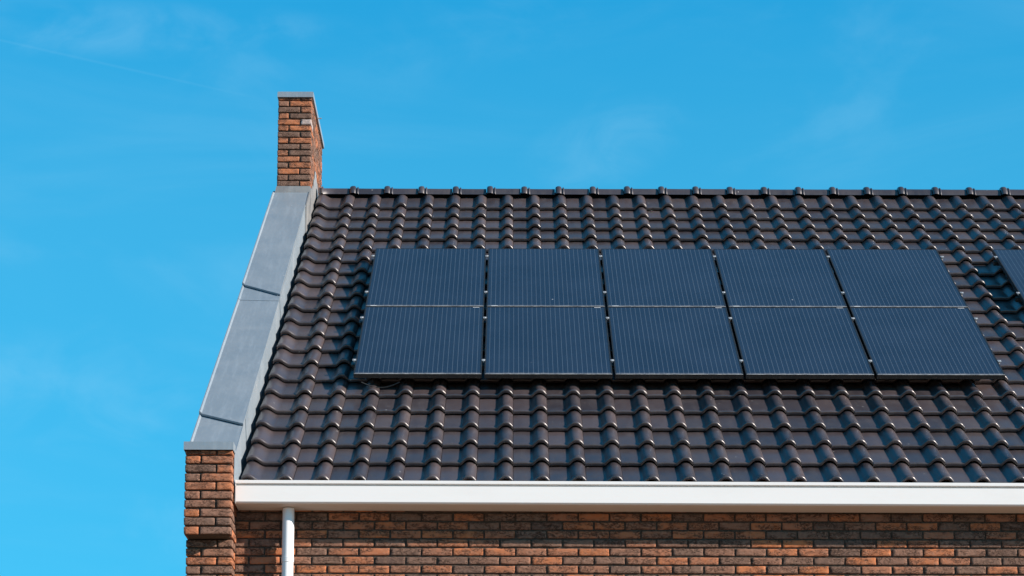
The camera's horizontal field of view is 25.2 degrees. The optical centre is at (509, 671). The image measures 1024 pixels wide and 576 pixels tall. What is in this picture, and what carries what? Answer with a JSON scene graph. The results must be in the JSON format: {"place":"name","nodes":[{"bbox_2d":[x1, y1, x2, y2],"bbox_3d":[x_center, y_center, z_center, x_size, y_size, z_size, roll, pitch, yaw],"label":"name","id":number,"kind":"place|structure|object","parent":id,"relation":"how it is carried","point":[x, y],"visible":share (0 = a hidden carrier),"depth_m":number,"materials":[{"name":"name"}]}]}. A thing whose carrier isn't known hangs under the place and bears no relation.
{"place":"outdoors","nodes":[
{"label":"outdoors","id":0,"kind":"place"},
{"bbox_2d":[0,0,1023,575],"label":"sky","id":1,"kind":"structure","parent":0,"point":[139,138],"materials":[{"name":"blue"}]},
{"label":"ground","id":2,"kind":"structure","parent":0,"visible":0},
{"bbox_2d":[184,92,1023,575],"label":"brick house","id":3,"kind":"structure","parent":2,"relation":"on","point":[306,452],"depth_m":17.00,"materials":[{"name":"brick"}]},
{"bbox_2d":[352,259,888,387],"bbox_3d":[1.309,-2.946,19.202,5.088,0.092,3.169,0,28,0],"label":"mounting frame","id":4,"kind":"object","parent":3,"relation":"attached to","point":[483,365],"visible":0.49,"depth_m":18.98,"materials":[{"name":"grey metal"}]},
{"bbox_2d":[353,307,483,377],"bbox_3d":[-0.723,-2.671,18.521,1.020,0.042,1.623,0,28,0],"label":"solar panel","id":5,"kind":"object","parent":4,"relation":"attached to","point":[420,342],"visible":1,"depth_m":18.42,"materials":[{"name":"blue glass"}]},
{"bbox_2d":[365,248,485,306],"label":"solar panel","id":6,"kind":"object","parent":4,"relation":"attached to","point":[427,277],"visible":1,"depth_m":19.92,"materials":[{"name":"blue glass"}]},
{"bbox_2d":[484,248,604,306],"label":"solar panel","id":7,"kind":"object","parent":4,"relation":"attached to","point":[544,278],"visible":1,"depth_m":19.92,"materials":[{"name":"blue glass"}]},
{"bbox_2d":[482,307,612,378],"bbox_3d":[0.294,-2.669,18.520,1.019,0.042,1.623,0,28,0],"label":"solar panel","id":8,"kind":"object","parent":4,"relation":"attached to","point":[546,342],"visible":1,"depth_m":18.43,"materials":[{"name":"blue glass"}]},
{"bbox_2d":[599,249,725,309],"bbox_3d":[1.312,-3.424,19.972,1.019,0.042,1.623,0,28,0],"label":"solar panel","id":9,"kind":"object","parent":4,"relation":"attached to","point":[661,277],"visible":1,"depth_m":19.92,"materials":[{"name":"blue glass"}]},
{"bbox_2d":[606,307,742,378],"bbox_3d":[1.309,-2.667,18.520,1.019,0.042,1.623,0,28,0],"label":"solar panel","id":10,"kind":"object","parent":4,"relation":"attached to","point":[673,343],"visible":1,"depth_m":18.43,"materials":[{"name":"blue glass"}]},
{"bbox_2d":[713,249,846,310],"bbox_3d":[2.328,-3.422,19.971,1.019,0.042,1.623,0,28,0],"label":"solar panel","id":11,"kind":"object","parent":4,"relation":"attached to","point":[777,278],"visible":1,"depth_m":19.93,"materials":[{"name":"blue glass"}]},
{"bbox_2d":[729,307,873,378],"bbox_3d":[2.325,-2.665,18.519,1.019,0.042,1.623,0,28,0],"label":"solar panel","id":12,"kind":"object","parent":4,"relation":"attached to","point":[799,343],"visible":1,"depth_m":18.43,"materials":[{"name":"blue glass"}]},
{"bbox_2d":[826,249,967,310],"bbox_3d":[3.357,-3.420,19.970,1.044,0.042,1.623,0,28,0],"label":"solar panel","id":13,"kind":"object","parent":4,"relation":"attached to","point":[894,278],"visible":1,"depth_m":19.91,"materials":[{"name":"blue glass"}]},
{"bbox_2d":[850,307,1004,378],"bbox_3d":[3.354,-2.663,18.518,1.044,0.042,1.623,0,28,0],"label":"solar panel","id":14,"kind":"object","parent":4,"relation":"attached to","point":[925,343],"visible":1,"depth_m":18.42,"materials":[{"name":"blue glass"}]},
{"bbox_2d":[993,260,1021,301],"bbox_3d":[4.843,-3.389,20.061,1.028,0.092,1.223,0,28,0],"label":"mounting frame","id":15,"kind":"object","parent":3,"relation":"attached to","point":[1017,298],"visible":0.26,"depth_m":19.61,"materials":[{"name":"grey metal"}]},
{"bbox_2d":[992,249,1023,303],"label":"solar panel","id":16,"kind":"object","parent":15,"relation":"attached to","point":[1010,262],"visible":1,"depth_m":20.27,"materials":[{"name":"blue glass"}]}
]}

